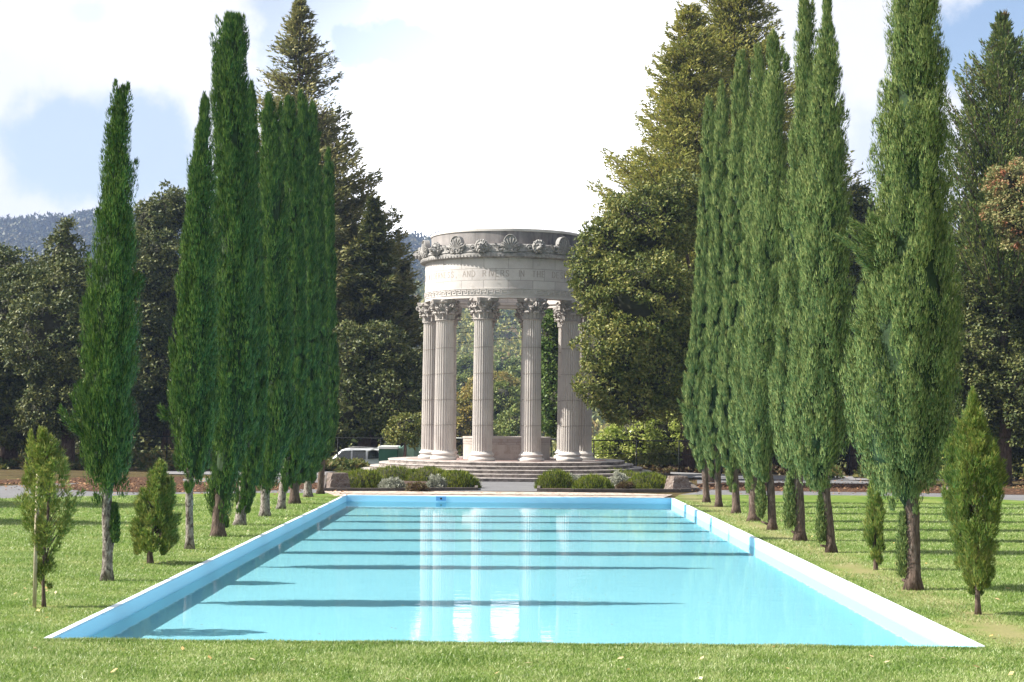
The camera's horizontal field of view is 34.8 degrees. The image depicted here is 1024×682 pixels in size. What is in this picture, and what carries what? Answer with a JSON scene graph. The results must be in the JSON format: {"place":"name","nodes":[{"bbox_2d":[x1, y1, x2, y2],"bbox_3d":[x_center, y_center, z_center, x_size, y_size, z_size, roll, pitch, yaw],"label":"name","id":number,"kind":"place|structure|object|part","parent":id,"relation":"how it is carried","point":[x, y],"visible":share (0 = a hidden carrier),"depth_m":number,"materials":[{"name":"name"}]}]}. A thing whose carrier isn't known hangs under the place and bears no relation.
{"place":"outdoors","nodes":[
{"label":"outdoors","id":0,"kind":"place"},
{"bbox_2d":[130,503,792,637],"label":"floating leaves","id":1,"kind":"object","parent":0,"point":[508,596],"visible":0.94,"depth_m":31.10,"materials":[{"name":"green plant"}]},
{"bbox_2d":[325,491,670,497],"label":"paving","id":2,"kind":"structure","parent":0,"point":[533,494],"depth_m":68.69,"materials":[{"name":"white stone"}]},
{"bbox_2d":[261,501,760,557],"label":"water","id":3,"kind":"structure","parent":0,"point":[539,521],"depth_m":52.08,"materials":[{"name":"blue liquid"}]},
{"bbox_2d":[0,493,1023,681],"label":"lawn","id":4,"kind":"structure","parent":0,"point":[1003,630],"depth_m":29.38,"materials":[{"name":"plant"}]},
{"bbox_2d":[32,474,47,606],"bbox_3d":[-7.763,3.328,26.971,0.268,2.250,0.131,1,-3,0],"label":"tree stake","id":5,"kind":"object","parent":4,"relation":"on","point":[35,577],"visible":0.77,"depth_m":26.93,"materials":[{"name":"brown wood"}]},
{"bbox_2d":[12,426,85,606],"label":"cypress sapling","id":6,"kind":"object","parent":4,"relation":"on","point":[43,446],"visible":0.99,"depth_m":27.03,"materials":[{"name":"green plant"}]},
{"bbox_2d":[56,78,146,580],"bbox_3d":[-7.895,-0.247,31.605,1.577,9.827,1.352,1,-3,0],"label":"cypress","id":7,"kind":"object","parent":4,"relation":"on","point":[107,415],"visible":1,"depth_m":31.36,"materials":[{"name":"green plant"}]},
{"bbox_2d":[128,457,183,563],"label":"young cypress","id":8,"kind":"object","parent":4,"relation":"on","point":[160,519],"visible":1,"depth_m":35.01,"materials":[{"name":"green plant"}]},
{"bbox_2d":[156,90,223,548],"bbox_3d":[-7.695,-0.536,39.368,1.538,11.143,1.437,1,-3,0],"label":"cypress","id":9,"kind":"object","parent":4,"relation":"on","point":[193,398],"visible":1,"depth_m":39.01,"materials":[{"name":"green plant"}]},
{"bbox_2d":[203,10,261,536],"bbox_3d":[-7.425,-1.826,43.502,1.626,14.128,1.533,1,-3,0],"label":"cypress","id":10,"kind":"object","parent":4,"relation":"on","point":[236,325],"visible":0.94,"depth_m":43.15,"materials":[{"name":"green plant"}]},
{"bbox_2d":[232,78,270,525],"bbox_3d":[-7.598,-1.176,47.988,1.093,13.262,1.100,1,-3,0],"label":"cypress","id":11,"kind":"object","parent":4,"relation":"on","point":[252,470],"visible":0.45,"depth_m":47.71,"materials":[{"name":"green plant"}]},
{"bbox_2d":[257,91,302,516],"bbox_3d":[-7.513,-1.218,52.280,1.475,13.731,1.436,-2,-3,38],"label":"cypress","id":12,"kind":"object","parent":4,"relation":"on","point":[283,414],"visible":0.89,"depth_m":51.98,"materials":[{"name":"green plant"}]},
{"bbox_2d":[275,94,313,508],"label":"cypress","id":13,"kind":"object","parent":4,"relation":"on","point":[294,458],"visible":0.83,"depth_m":56.28,"materials":[{"name":"green plant"}]},
{"bbox_2d":[288,89,322,503],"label":"cypress","id":14,"kind":"object","parent":4,"relation":"on","point":[306,141],"visible":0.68,"depth_m":59.77,"materials":[{"name":"green plant"}]},
{"bbox_2d":[302,100,332,496],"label":"cypress","id":15,"kind":"object","parent":4,"relation":"on","point":[321,449],"visible":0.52,"depth_m":65.00,"materials":[{"name":"green plant"}]},
{"bbox_2d":[316,146,340,493],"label":"cypress","id":16,"kind":"object","parent":4,"relation":"on","point":[329,211],"visible":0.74,"depth_m":67.66,"materials":[{"name":"green plant"}]},
{"bbox_2d":[14,514,1013,678],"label":"fallen leaves","id":17,"kind":"object","parent":4,"relation":"on","point":[700,677],"visible":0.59,"depth_m":21.59,"materials":[{"name":"brown plant"}]},
{"bbox_2d":[677,94,715,502],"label":"cypress","id":18,"kind":"object","parent":4,"relation":"on","point":[693,376],"visible":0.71,"depth_m":63.47,"materials":[{"name":"green plant"}]},
{"bbox_2d":[699,78,731,506],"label":"cypress","id":19,"kind":"object","parent":4,"relation":"on","point":[708,392],"visible":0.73,"depth_m":60.41,"materials":[{"name":"green plant"}]},
{"bbox_2d":[714,48,749,513],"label":"cypress","id":20,"kind":"object","parent":4,"relation":"on","point":[733,234],"visible":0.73,"depth_m":56.30,"materials":[{"name":"green plant"}]},
{"bbox_2d":[728,41,766,521],"bbox_3d":[7.586,-1.952,52.213,1.445,15.478,1.242,1,-3,0],"label":"cypress","id":21,"kind":"object","parent":4,"relation":"on","point":[756,80],"visible":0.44,"depth_m":52.07,"materials":[{"name":"green plant"}]},
{"bbox_2d":[739,29,790,529],"bbox_3d":[7.444,-1.859,48.207,1.590,14.912,1.479,1,-3,0],"label":"cypress","id":22,"kind":"object","parent":4,"relation":"on","point":[764,297],"visible":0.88,"depth_m":47.85,"materials":[{"name":"green plant"}]},
{"bbox_2d":[766,0,818,540],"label":"cypress","id":23,"kind":"object","parent":4,"relation":"on","point":[780,380],"visible":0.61,"depth_m":43.69,"materials":[{"name":"green plant"}]},
{"bbox_2d":[784,0,856,552],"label":"cypress","id":24,"kind":"object","parent":4,"relation":"on","point":[815,428],"visible":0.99,"depth_m":39.77,"materials":[{"name":"green plant"}]},
{"bbox_2d":[862,476,886,569],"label":"young cypress","id":25,"kind":"object","parent":4,"relation":"on","point":[873,521],"visible":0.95,"depth_m":35.17,"materials":[{"name":"green plant"}]},
{"bbox_2d":[833,0,966,590],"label":"cypress","id":26,"kind":"object","parent":4,"relation":"on","point":[906,342],"visible":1,"depth_m":31.03,"materials":[{"name":"green plant"}]},
{"bbox_2d":[937,385,1010,614],"bbox_3d":[7.735,2.673,27.364,1.243,3.896,1.170,1,-3,0],"label":"young cypress","id":27,"kind":"object","parent":4,"relation":"on","point":[974,471],"visible":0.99,"depth_m":27.13,"materials":[{"name":"green plant"}]},
{"bbox_2d":[0,476,1023,500],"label":"path","id":28,"kind":"structure","parent":0,"point":[9,492],"depth_m":72.26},
{"bbox_2d":[0,474,1023,497],"bbox_3d":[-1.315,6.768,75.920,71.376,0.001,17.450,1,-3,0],"label":"mulch","id":29,"kind":"object","parent":28,"relation":"on","point":[142,480],"visible":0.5,"depth_m":76.34,"materials":[{"name":"plant"}]},
{"bbox_2d":[0,226,1023,497],"bbox_3d":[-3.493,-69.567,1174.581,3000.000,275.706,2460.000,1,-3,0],"label":"ground","id":30,"kind":"structure","parent":0,"point":[16,474],"depth_m":87.20,"materials":[{"name":"brown soil"}]},
{"bbox_2d":[0,242,57,467],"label":"oak tree","id":31,"kind":"object","parent":30,"relation":"on","point":[15,279],"visible":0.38,"depth_m":96.14,"materials":[{"name":"green plant"}]},
{"bbox_2d":[0,215,147,468],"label":"oak tree","id":32,"kind":"object","parent":30,"relation":"on","point":[48,337],"visible":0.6,"depth_m":93.62,"materials":[{"name":"green plant"}]},
{"bbox_2d":[94,178,218,448],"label":"oak tree","id":33,"kind":"object","parent":30,"relation":"on","point":[158,223],"visible":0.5,"depth_m":106.61,"materials":[{"name":"green plant"}]},
{"bbox_2d":[18,442,370,471],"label":"undergrowth","id":34,"kind":"object","parent":30,"relation":"on","point":[336,464],"visible":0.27,"depth_m":99.67,"materials":[{"name":"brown plant"}]},
{"bbox_2d":[0,208,457,284],"bbox_3d":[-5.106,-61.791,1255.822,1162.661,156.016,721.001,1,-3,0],"label":"distant woods","id":35,"kind":"object","parent":30,"relation":"on","point":[22,232],"visible":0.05,"depth_m":1431.91,"materials":[{"name":"plant"}]},
{"bbox_2d":[209,0,423,377],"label":"redwood","id":36,"kind":"object","parent":30,"relation":"on","point":[299,47],"visible":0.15,"depth_m":117.64,"materials":[{"name":"green plant"}]},
{"bbox_2d":[326,473,349,487],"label":"boulder","id":37,"kind":"structure","parent":30,"relation":"on","point":[338,480],"depth_m":70.87,"materials":[{"name":"beige stone"}]},
{"bbox_2d":[332,446,378,463],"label":"white car","id":38,"kind":"object","parent":30,"relation":"on","point":[348,453],"visible":0.16,"depth_m":100.38,"materials":[{"name":"paint"}]},
{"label":"window","id":39,"kind":"part","parent":38,"relation":"part of","materials":[{"name":"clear glass"}]},
{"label":"window","id":40,"kind":"part","parent":38,"relation":"part of","materials":[{"name":"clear glass"}]},
{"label":"window","id":41,"kind":"part","parent":38,"relation":"part of","materials":[{"name":"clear glass"}]},
{"bbox_2d":[332,319,422,446],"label":"oak tree","id":42,"kind":"object","parent":30,"relation":"on","point":[379,370],"visible":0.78,"depth_m":104.26,"materials":[{"name":"green plant"}]},
{"bbox_2d":[333,195,422,447],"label":"dark conifer","id":43,"kind":"object","parent":30,"relation":"on","point":[374,259],"visible":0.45,"depth_m":111.35,"materials":[{"name":"green plant"}]},
{"bbox_2d":[366,445,400,460],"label":"green shed","id":44,"kind":"structure","parent":30,"relation":"on","point":[386,452],"depth_m":98.36,"materials":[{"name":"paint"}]},
{"bbox_2d":[380,411,421,456],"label":"tree","id":45,"kind":"object","parent":30,"relation":"on","point":[406,429],"visible":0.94,"depth_m":97.48,"materials":[{"name":"green plant"}]},
{"bbox_2d":[324,471,477,490],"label":"flower bed","id":46,"kind":"object","parent":30,"relation":"on","point":[404,489],"visible":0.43,"depth_m":71.17,"materials":[{"name":"soil"}]},
{"bbox_2d":[346,467,384,487],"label":"rosemary shrub","id":47,"kind":"object","parent":46,"relation":"on","point":[363,478],"visible":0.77,"depth_m":72.34,"materials":[{"name":"green plant"}]},
{"bbox_2d":[369,464,413,480],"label":"rosemary shrub","id":48,"kind":"object","parent":46,"relation":"on","point":[393,471],"visible":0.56,"depth_m":81.60,"materials":[{"name":"green plant"}]},
{"bbox_2d":[377,477,406,489],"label":"grey shrub","id":49,"kind":"object","parent":46,"relation":"on","point":[394,482],"visible":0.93,"depth_m":71.08,"materials":[{"name":"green plant"}]},
{"bbox_2d":[403,464,448,480],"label":"rosemary shrub","id":50,"kind":"object","parent":46,"relation":"on","point":[422,473],"visible":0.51,"depth_m":80.90,"materials":[{"name":"green plant"}]},
{"bbox_2d":[425,473,447,487],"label":"grey shrub","id":51,"kind":"object","parent":46,"relation":"on","point":[436,481],"visible":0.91,"depth_m":73.12,"materials":[{"name":"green plant"}]},
{"bbox_2d":[441,468,482,487],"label":"rosemary shrub","id":52,"kind":"object","parent":46,"relation":"on","point":[457,478],"visible":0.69,"depth_m":74.19,"materials":[{"name":"green plant"}]},
{"bbox_2d":[395,256,422,446],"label":"dark conifer","id":53,"kind":"object","parent":30,"relation":"on","point":[400,272],"visible":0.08,"depth_m":121.92,"materials":[{"name":"green plant"}]},
{"bbox_2d":[398,439,420,456],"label":"storage tank","id":54,"kind":"object","parent":30,"relation":"on","point":[411,452],"visible":0.19,"depth_m":99.17,"materials":[{"name":"green paint"}]},
{"bbox_2d":[405,481,430,491],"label":"dry plant","id":55,"kind":"object","parent":30,"relation":"on","point":[418,486],"visible":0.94,"depth_m":70.38,"materials":[{"name":"brown plant"}]},
{"bbox_2d":[420,385,462,398],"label":"valley tree","id":56,"kind":"object","parent":30,"relation":"on","point":[458,387],"visible":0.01,"depth_m":239.39,"materials":[{"name":"green plant"}]},
{"bbox_2d":[456,373,471,452],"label":"valley tree","id":57,"kind":"object","parent":30,"relation":"on","point":[464,378],"visible":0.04,"depth_m":269.23,"materials":[{"name":"green plant"}]},
{"bbox_2d":[456,384,472,455],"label":"valley tree","id":58,"kind":"object","parent":30,"relation":"on","point":[464,413],"visible":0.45,"depth_m":188.21,"materials":[{"name":"green plant"}]},
{"bbox_2d":[456,353,473,382],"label":"valley tree","id":59,"kind":"object","parent":30,"relation":"on","point":[466,366],"visible":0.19,"depth_m":328.65,"materials":[{"name":"green plant"}]},
{"bbox_2d":[463,370,519,401],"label":"valley tree","id":60,"kind":"object","parent":30,"relation":"on","point":[503,375],"visible":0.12,"depth_m":258.95,"materials":[{"name":"green plant"}]},
{"bbox_2d":[493,404,519,435],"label":"valley tree","id":61,"kind":"object","parent":30,"relation":"on","point":[510,426],"visible":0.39,"depth_m":169.04,"materials":[{"name":"green plant"}]},
{"bbox_2d":[363,228,650,481],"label":"round temple","id":62,"kind":"structure","parent":30,"relation":"on","point":[485,275],"depth_m":87.20,"materials":[{"name":"stone"}]},
{"bbox_2d":[493,379,520,435],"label":"valley tree","id":63,"kind":"object","parent":30,"relation":"on","point":[503,399],"visible":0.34,"depth_m":198.52,"materials":[{"name":"green plant"}]},
{"bbox_2d":[493,350,520,376],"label":"valley tree","id":64,"kind":"object","parent":30,"relation":"on","point":[504,364],"visible":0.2,"depth_m":338.53,"materials":[{"name":"green plant"}]},
{"bbox_2d":[497,364,520,380],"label":"valley tree","id":65,"kind":"object","parent":30,"relation":"on","point":[517,371],"visible":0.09,"depth_m":278.66,"materials":[{"name":"green plant"}]},
{"bbox_2d":[0,435,1019,475],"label":"metal fence","id":66,"kind":"object","parent":30,"relation":"on","point":[636,453],"visible":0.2,"depth_m":99.49,"materials":[{"name":"black metal"}]},
{"bbox_2d":[0,378,1022,468],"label":"undergrowth","id":67,"kind":"object","parent":30,"relation":"on","point":[148,442],"visible":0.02,"depth_m":111.33,"materials":[{"name":"green plant"}]},
{"bbox_2d":[0,456,1023,479],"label":"ground cover","id":68,"kind":"object","parent":30,"relation":"on","point":[19,463],"visible":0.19,"depth_m":94.41,"materials":[{"name":"green plant"}]},
{"bbox_2d":[18,273,1023,468],"bbox_3d":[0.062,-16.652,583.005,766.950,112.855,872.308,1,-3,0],"label":"hillside woods","id":69,"kind":"object","parent":30,"relation":"on","point":[513,346],"visible":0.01,"depth_m":595.38,"materials":[{"name":"green plant"}]},
{"bbox_2d":[511,378,551,442],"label":"valley tree","id":70,"kind":"object","parent":30,"relation":"on","point":[519,386],"visible":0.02,"depth_m":258.67,"materials":[{"name":"green plant"}]},
{"bbox_2d":[541,309,558,441],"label":"leafy tree","id":71,"kind":"object","parent":30,"relation":"on","point":[549,354],"visible":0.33,"depth_m":106.04,"materials":[{"name":"green plant"}]},
{"bbox_2d":[537,472,698,491],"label":"flower bed","id":72,"kind":"object","parent":30,"relation":"on","point":[693,488],"visible":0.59,"depth_m":72.00,"materials":[{"name":"soil"}]},
{"bbox_2d":[533,468,574,488],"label":"rosemary shrub","id":73,"kind":"object","parent":72,"relation":"on","point":[556,478],"visible":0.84,"depth_m":74.23,"materials":[{"name":"green plant"}]},
{"bbox_2d":[570,473,579,479],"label":"grey shrub","id":74,"kind":"object","parent":72,"relation":"on","point":[574,477],"visible":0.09,"depth_m":75.46,"materials":[{"name":"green plant"}]},
{"bbox_2d":[569,473,615,488],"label":"rosemary shrub","id":75,"kind":"object","parent":72,"relation":"on","point":[592,481],"visible":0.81,"depth_m":72.41,"materials":[{"name":"green plant"}]},
{"bbox_2d":[609,470,630,485],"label":"grey shrub","id":76,"kind":"object","parent":72,"relation":"on","point":[618,477],"visible":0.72,"depth_m":76.86,"materials":[{"name":"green plant"}]},
{"bbox_2d":[605,468,640,476],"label":"rosemary shrub","id":77,"kind":"object","parent":72,"relation":"on","point":[629,473],"visible":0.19,"depth_m":85.74,"materials":[{"name":"green plant"}]},
{"bbox_2d":[615,480,634,488],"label":"dry plant","id":78,"kind":"object","parent":72,"relation":"on","point":[625,485],"visible":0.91,"depth_m":74.07,"materials":[{"name":"brown plant"}]},
{"bbox_2d":[628,470,666,488],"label":"rosemary shrub","id":79,"kind":"object","parent":72,"relation":"on","point":[648,480],"visible":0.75,"depth_m":74.21,"materials":[{"name":"green plant"}]},
{"bbox_2d":[563,165,720,482],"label":"oak tree","id":80,"kind":"object","parent":30,"relation":"on","point":[634,364],"visible":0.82,"depth_m":79.08,"materials":[{"name":"green plant"}]},
{"bbox_2d":[592,411,696,466],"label":"vine thicket","id":81,"kind":"object","parent":30,"relation":"on","point":[664,453],"visible":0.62,"depth_m":101.76,"materials":[{"name":"green plant"}]},
{"bbox_2d":[664,476,690,488],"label":"boulder","id":82,"kind":"structure","parent":30,"relation":"on","point":[677,482],"depth_m":73.22,"materials":[{"name":"beige stone"}]},
{"bbox_2d":[585,0,787,472],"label":"redwood","id":83,"kind":"object","parent":30,"relation":"on","point":[692,48],"visible":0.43,"depth_m":101.41,"materials":[{"name":"green plant"}]},
{"bbox_2d":[587,0,877,473],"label":"redwood","id":84,"kind":"object","parent":30,"relation":"on","point":[732,33],"visible":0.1,"depth_m":107.23,"materials":[{"name":"green plant"}]},
{"bbox_2d":[771,307,782,473],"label":"oak tree","id":85,"kind":"object","parent":30,"relation":"on","point":[773,460],"depth_m":104.31,"materials":[{"name":"green plant"}]},
{"bbox_2d":[837,180,880,474],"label":"oak tree","id":86,"kind":"object","parent":30,"relation":"on","point":[860,209],"visible":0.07,"depth_m":102.80,"materials":[{"name":"green plant"}]},
{"bbox_2d":[935,392,1023,466],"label":"oak tree","id":87,"kind":"object","parent":30,"relation":"on","point":[1016,451],"visible":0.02,"depth_m":91.03,"materials":[{"name":"green plant"}]},
{"bbox_2d":[941,8,1023,485],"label":"pine tree","id":88,"kind":"object","parent":30,"relation":"on","point":[995,136],"visible":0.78,"depth_m":83.35,"materials":[{"name":"green plant"}]},
{"bbox_2d":[945,195,1023,449],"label":"oak tree","id":89,"kind":"object","parent":30,"relation":"on","point":[993,376],"visible":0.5,"depth_m":83.38,"materials":[{"name":"green plant"}]},
{"bbox_2d":[978,155,1023,252],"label":"madrone","id":90,"kind":"object","parent":30,"relation":"on","point":[1007,210],"visible":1,"depth_m":77.93,"materials":[{"name":"green plant"}]},
{"bbox_2d":[0,0,1023,245],"label":"sky","id":91,"kind":"structure","parent":0,"point":[472,113],"materials":[{"name":"white"}]},
{"bbox_2d":[52,495,975,646],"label":"pool wall","id":92,"kind":"structure","parent":0,"point":[916,625],"depth_m":35.37,"materials":[{"name":"paint"}]},
{"bbox_2d":[436,496,445,500],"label":"water inlet","id":93,"kind":"object","parent":92,"relation":"attached to","point":[440,498],"visible":1,"depth_m":65.88,"materials":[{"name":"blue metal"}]},
{"bbox_2d":[89,534,939,646],"bbox_3d":[-0.045,5.656,44.513,13.095,0.240,42.840,1,-3,0],"label":"pool lining","id":94,"kind":"object","parent":92,"relation":"attached to","point":[912,637],"visible":0.31,"depth_m":31.77,"materials":[{"name":"paint"}]},
{"bbox_2d":[44,495,984,646],"bbox_3d":[-0.041,5.272,44.562,13.326,0.021,43.010,1,-3,0],"label":"pool coping","id":95,"kind":"object","parent":92,"relation":"on","point":[933,623],"visible":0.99,"depth_m":32.08,"materials":[{"name":"paint"}]},
{"bbox_2d":[114,529,915,646],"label":"pool floor","id":96,"kind":"structure","parent":0,"point":[578,594],"depth_m":32.66,"materials":[{"name":"paint"}]},
{"bbox_2d":[167,471,1023,479],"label":"road","id":97,"kind":"structure","parent":0,"point":[699,475],"depth_m":92.03,"materials":[{"name":"grey asphalt"}]},
{"bbox_2d":[633,462,856,475],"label":"dry grass verge","id":98,"kind":"structure","parent":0,"point":[669,468],"depth_m":100.59,"materials":[{"name":"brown plant"}]}
]}

